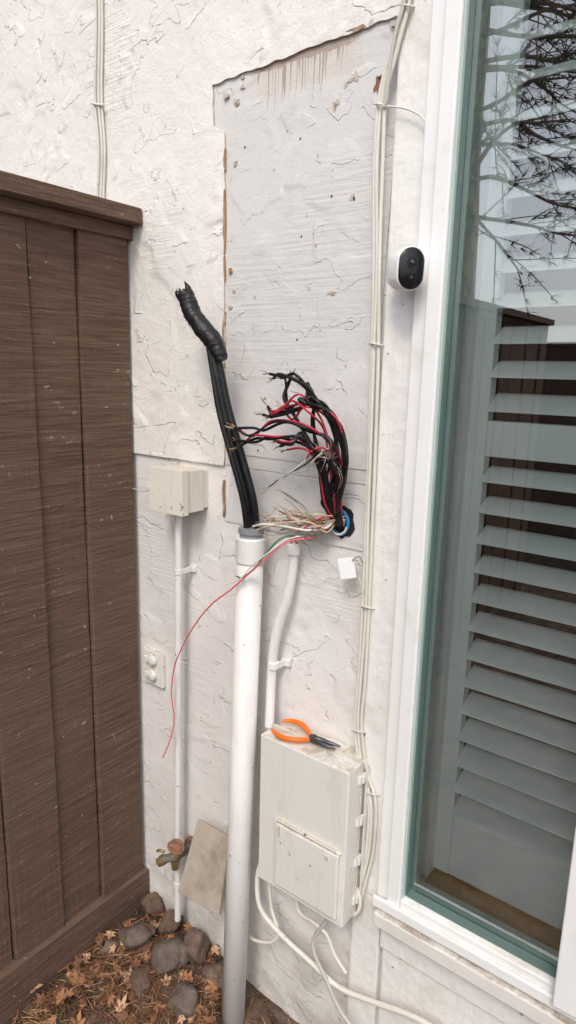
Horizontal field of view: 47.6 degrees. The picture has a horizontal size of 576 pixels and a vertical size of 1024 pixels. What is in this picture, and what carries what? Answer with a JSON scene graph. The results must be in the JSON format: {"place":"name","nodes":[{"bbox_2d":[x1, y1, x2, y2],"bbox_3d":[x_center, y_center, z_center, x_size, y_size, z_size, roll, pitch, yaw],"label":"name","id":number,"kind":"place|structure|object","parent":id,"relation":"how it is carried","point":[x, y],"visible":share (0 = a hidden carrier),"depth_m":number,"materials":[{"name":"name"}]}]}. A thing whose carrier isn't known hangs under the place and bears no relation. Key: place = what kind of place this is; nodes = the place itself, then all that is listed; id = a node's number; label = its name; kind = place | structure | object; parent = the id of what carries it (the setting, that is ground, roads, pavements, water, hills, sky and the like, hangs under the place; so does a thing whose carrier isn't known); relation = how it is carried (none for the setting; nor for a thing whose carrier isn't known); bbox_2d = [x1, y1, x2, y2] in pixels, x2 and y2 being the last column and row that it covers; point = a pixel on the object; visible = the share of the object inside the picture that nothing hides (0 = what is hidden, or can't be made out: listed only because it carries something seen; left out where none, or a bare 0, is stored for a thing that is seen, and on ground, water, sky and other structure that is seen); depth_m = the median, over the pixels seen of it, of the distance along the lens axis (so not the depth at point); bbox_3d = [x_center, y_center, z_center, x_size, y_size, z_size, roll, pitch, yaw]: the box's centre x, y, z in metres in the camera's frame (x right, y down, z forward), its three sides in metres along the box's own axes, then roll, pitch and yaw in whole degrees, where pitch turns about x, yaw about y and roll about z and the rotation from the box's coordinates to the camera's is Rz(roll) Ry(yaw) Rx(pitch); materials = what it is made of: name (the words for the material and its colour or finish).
{"place":"outdoors","nodes":[
{"label":"outdoors","id":0,"kind":"place"},
{"bbox_2d":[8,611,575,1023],"bbox_3d":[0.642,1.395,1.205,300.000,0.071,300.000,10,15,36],"label":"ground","id":1,"kind":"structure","parent":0,"point":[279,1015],"depth_m":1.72,"materials":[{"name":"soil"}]},
{"bbox_2d":[0,170,148,1023],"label":"wooden fence","id":2,"kind":"object","parent":1,"relation":"on","point":[74,879],"visible":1,"depth_m":1.60,"materials":[{"name":"brown wood"}]},
{"bbox_2d":[100,939,117,956],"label":"river rock","id":3,"kind":"object","parent":1,"relation":"on","point":[107,945],"visible":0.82,"depth_m":1.80,"materials":[{"name":"grey stone"}]},
{"bbox_2d":[78,913,162,1000],"bbox_3d":[-0.458,1.234,1.739,0.322,0.010,0.270,-8,15,-38],"label":"dead twig","id":4,"kind":"object","parent":1,"relation":"on","point":[106,988],"visible":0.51,"depth_m":1.72,"materials":[{"name":"brown wood"}]},
{"bbox_2d":[117,922,155,949],"bbox_3d":[-0.420,1.181,1.824,0.088,0.076,0.098,-8,15,-38],"label":"river rock","id":5,"kind":"object","parent":1,"relation":"on","point":[137,935],"visible":1,"depth_m":1.80,"materials":[{"name":"grey stone"}]},
{"bbox_2d":[130,961,152,996],"bbox_3d":[-0.388,1.230,1.729,0.059,0.041,0.116,-7,12,-9],"label":"river rock","id":6,"kind":"object","parent":1,"relation":"on","point":[141,981],"visible":0.94,"depth_m":1.71,"materials":[{"name":"brown stone"}]},
{"bbox_2d":[10,909,291,1023],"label":"leaf litter","id":7,"kind":"object","parent":1,"relation":"on","point":[75,976],"visible":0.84,"depth_m":1.69,"materials":[{"name":"brown plant"}]},
{"bbox_2d":[141,891,164,915],"bbox_3d":[-0.405,1.172,1.959,0.077,0.056,0.067,2,12,2],"label":"river rock","id":8,"kind":"object","parent":1,"relation":"on","point":[152,902],"visible":0.92,"depth_m":1.94,"materials":[{"name":"brown stone"}]},
{"bbox_2d":[151,936,189,974],"bbox_3d":[-0.316,1.199,1.766,0.111,0.066,0.095,-14,24,-17],"label":"river rock","id":9,"kind":"object","parent":1,"relation":"on","point":[169,955],"visible":0.94,"depth_m":1.75,"materials":[{"name":"grey stone"}]},
{"bbox_2d":[158,909,183,935],"bbox_3d":[-0.335,1.179,1.868,0.065,0.060,0.071,4,12,14],"label":"river rock","id":10,"kind":"object","parent":1,"relation":"on","point":[168,925],"visible":0.82,"depth_m":1.85,"materials":[{"name":"brown stone"}]},
{"bbox_2d":[167,980,200,1017],"bbox_3d":[-0.263,1.246,1.674,0.079,0.056,0.085,14,23,8],"label":"river rock","id":11,"kind":"object","parent":1,"relation":"on","point":[184,997],"visible":0.98,"depth_m":1.65,"materials":[{"name":"grey stone"}]},
{"bbox_2d":[184,927,209,963],"bbox_3d":[-0.255,1.195,1.797,0.072,0.098,0.104,3,12,7],"label":"river rock","id":12,"kind":"object","parent":1,"relation":"on","point":[197,945],"visible":0.96,"depth_m":1.77,"materials":[{"name":"brown stone"}]},
{"bbox_2d":[201,963,222,989],"bbox_3d":[-0.199,1.237,1.745,0.062,0.050,0.097,-15,1,-28],"label":"river rock","id":13,"kind":"object","parent":1,"relation":"on","point":[213,972],"visible":0.78,"depth_m":1.73,"materials":[{"name":"brown stone"}]},
{"bbox_2d":[221,526,265,1023],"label":"pvc conduit","id":14,"kind":"object","parent":1,"relation":"on","point":[250,547],"visible":0.91,"depth_m":1.50,"materials":[{"name":"white plastic"}]},
{"bbox_2d":[175,281,259,528],"bbox_3d":[-0.154,-0.205,1.396,0.204,0.553,0.049,7,13,24],"label":"black service cable","id":15,"kind":"object","parent":14,"relation":"attached to","point":[207,333],"visible":0.95,"depth_m":1.37,"materials":[{"name":"black rubber"}]},
{"bbox_2d":[132,208,390,1023],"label":"base wall","id":16,"kind":"structure","parent":1,"relation":"on","point":[316,681],"depth_m":1.65,"materials":[{"name":"paint"}]},
{"bbox_2d":[90,0,105,197],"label":"wall cable","id":17,"kind":"object","parent":16,"relation":"attached to","point":[99,38],"depth_m":1.58,"materials":[{"name":"white plastic"}]},
{"bbox_2d":[143,646,165,688],"bbox_3d":[-0.373,0.428,1.793,0.080,0.101,0.028,10,15,36],"label":"outdoor outlet","id":18,"kind":"object","parent":16,"relation":"attached to","point":[153,666],"visible":1,"depth_m":1.78,"materials":[{"name":"white plastic"}]},
{"bbox_2d":[132,465,207,516],"bbox_3d":[-0.307,-0.065,1.604,0.234,0.107,0.094,10,15,36],"label":"junction box","id":19,"kind":"object","parent":16,"relation":"attached to","point":[181,491],"visible":1,"depth_m":1.53,"materials":[{"name":"beige plastic"}]},
{"bbox_2d":[156,836,192,870],"bbox_3d":[-0.302,0.923,1.785,0.080,0.080,0.104,10,15,36],"label":"hose bib valve","id":20,"kind":"object","parent":16,"relation":"attached to","point":[179,850],"visible":0.97,"depth_m":1.76,"materials":[{"name":"gold metal"}]},
{"bbox_2d":[174,515,196,921],"bbox_3d":[-0.275,0.565,1.725,0.047,1.201,0.056,10,15,36],"label":"thin conduit","id":21,"kind":"object","parent":16,"relation":"attached to","point":[179,570],"visible":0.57,"depth_m":1.68,"materials":[{"name":"paint"}]},
{"bbox_2d":[0,0,400,465],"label":"stucco coat","id":22,"kind":"object","parent":16,"relation":"attached to","point":[168,65],"visible":0.78,"depth_m":1.54,"materials":[{"name":"white paint"}]},
{"bbox_2d":[178,819,227,914],"bbox_3d":[-0.203,0.908,1.669,0.146,0.182,0.080,10,15,36],"label":"stone slab","id":23,"kind":"object","parent":16,"relation":"attached to","point":[203,881],"depth_m":1.67,"materials":[{"name":"beige stone"}]},
{"bbox_2d":[222,148,226,516],"bbox_3d":[-0.143,-0.380,1.469,0.009,0.801,0.007,10,15,36],"label":"exposed edge","id":24,"kind":"object","parent":16,"relation":"attached to","point":[224,229],"visible":0.72,"depth_m":1.43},
{"bbox_2d":[162,530,324,757],"bbox_3d":[-0.132,0.337,1.495,0.472,0.696,0.078,8,14,29],"label":"pink wire","id":25,"kind":"object","parent":16,"relation":"attached to","point":[252,570],"visible":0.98,"depth_m":1.42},
{"bbox_2d":[236,526,331,577],"bbox_3d":[-0.011,0.084,1.362,0.217,0.141,0.038,4,12,14],"label":"green wire","id":26,"kind":"object","parent":16,"relation":"attached to","point":[269,549],"visible":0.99,"depth_m":1.34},
{"bbox_2d":[226,368,348,550],"bbox_3d":[0.010,-0.102,1.328,0.283,0.372,0.124,10,15,36],"label":"cut wire bundle","id":27,"kind":"object","parent":16,"relation":"attached to","point":[332,492],"visible":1,"depth_m":1.27,"materials":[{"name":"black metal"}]},
{"bbox_2d":[265,528,311,727],"bbox_3d":[0.021,0.255,1.431,0.155,0.500,0.060,10,15,36],"label":"bent conduit","id":28,"kind":"object","parent":16,"relation":"attached to","point":[274,664],"visible":0.88,"depth_m":1.46,"materials":[{"name":"paint"}]},
{"bbox_2d":[225,469,371,550],"bbox_3d":[0.014,-0.011,1.422,0.408,0.136,0.003,10,15,36],"label":"patch","id":29,"kind":"object","parent":16,"relation":"attached to","point":[305,492],"visible":0.55,"depth_m":1.41,"materials":[{"name":"white paint"}]},
{"bbox_2d":[214,17,398,483],"bbox_3d":[0.009,-0.494,1.332,0.453,0.839,0.005,10,15,36],"label":"bare patch","id":30,"kind":"object","parent":16,"relation":"attached to","point":[286,275],"visible":0.85,"depth_m":1.30,"materials":[{"name":"white paint"}]},
{"bbox_2d":[223,19,396,450],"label":"chips","id":31,"kind":"object","parent":16,"relation":"attached to","point":[355,77],"visible":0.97,"depth_m":1.22,"materials":[{"name":"brown"}]},
{"bbox_2d":[259,723,370,927],"bbox_3d":[0.050,0.689,1.458,0.257,0.384,0.112,10,15,36],"label":"telecom enclosure","id":32,"kind":"object","parent":16,"relation":"attached to","point":[313,820],"visible":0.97,"depth_m":1.40,"materials":[{"name":"white plastic"}]},
{"bbox_2d":[271,718,340,749],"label":"pliers","id":33,"kind":"object","parent":32,"relation":"on","point":[318,740],"visible":1,"depth_m":1.41,"materials":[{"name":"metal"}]},
{"bbox_2d":[275,822,339,919],"bbox_3d":[0.038,0.779,1.423,0.166,0.159,0.009,10,15,36],"label":"customer door","id":34,"kind":"structure","parent":32,"relation":"in","point":[301,869],"depth_m":1.41,"materials":[{"name":"white plastic"}]},
{"bbox_2d":[248,864,432,1023],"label":"ground cable","id":35,"kind":"object","parent":32,"relation":"attached to","point":[317,967],"visible":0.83,"depth_m":1.50,"materials":[{"name":"white plastic"}]},
{"bbox_2d":[331,505,354,538],"bbox_3d":[0.109,0.021,1.345,0.062,0.070,0.016,10,15,36],"label":"wall opening","id":36,"kind":"object","parent":16,"relation":"attached to","point":[348,530],"depth_m":1.33,"materials":[{"name":"black plastic"}]},
{"bbox_2d":[351,0,424,909],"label":"cable bundle","id":37,"kind":"object","parent":16,"relation":"attached to","point":[381,104],"visible":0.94,"depth_m":1.23,"materials":[{"name":"white plastic"}]},
{"bbox_2d":[337,556,363,597],"bbox_3d":[0.128,0.137,1.311,0.062,0.107,0.011,5,12,14],"label":"cable tag","id":38,"kind":"object","parent":37,"relation":"attached to","point":[347,569],"visible":1,"depth_m":1.31,"materials":[{"name":"white paper"}]},
{"bbox_2d":[346,0,575,1023],"bbox_3d":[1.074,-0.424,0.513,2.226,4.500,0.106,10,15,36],"label":"sliding door","id":39,"kind":"structure","parent":16,"relation":"attached to","point":[429,62],"depth_m":1.21,"materials":[{"name":"white plastic"}]},
{"bbox_2d":[387,246,424,290],"bbox_3d":[0.200,-0.414,1.123,0.059,0.072,0.095,2,12,2],"label":"security camera","id":40,"kind":"object","parent":39,"relation":"attached to","point":[405,268],"visible":1,"depth_m":1.08,"materials":[{"name":"black plastic"}]},
{"bbox_2d":[401,0,558,977],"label":"gasket","id":41,"kind":"object","parent":39,"relation":"attached to","point":[520,945],"visible":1,"depth_m":1.19,"materials":[{"name":"green rubber"}]},
{"bbox_2d":[552,828,575,1018],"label":"meeting stile","id":42,"kind":"object","parent":39,"relation":"attached to","point":[564,997],"visible":1,"depth_m":1.11,"materials":[{"name":"white plastic"}]},
{"bbox_2d":[373,908,575,1023],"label":"sill","id":43,"kind":"structure","parent":16,"relation":"attached to","point":[428,979],"depth_m":1.34,"materials":[{"name":"paint"}]},
{"bbox_2d":[421,0,561,951],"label":"jamb","id":44,"kind":"object","parent":16,"relation":"attached to","point":[537,929],"visible":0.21,"depth_m":1.25,"materials":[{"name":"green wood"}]},
{"bbox_2d":[433,0,575,929],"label":"plantation shutter","id":45,"kind":"object","parent":44,"relation":"attached to","point":[505,826],"visible":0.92,"depth_m":1.23,"materials":[{"name":"paint"}]},
{"bbox_2d":[476,0,575,633],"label":"dark room","id":46,"kind":"object","parent":1,"relation":"on","point":[550,50],"depth_m":4.04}
]}

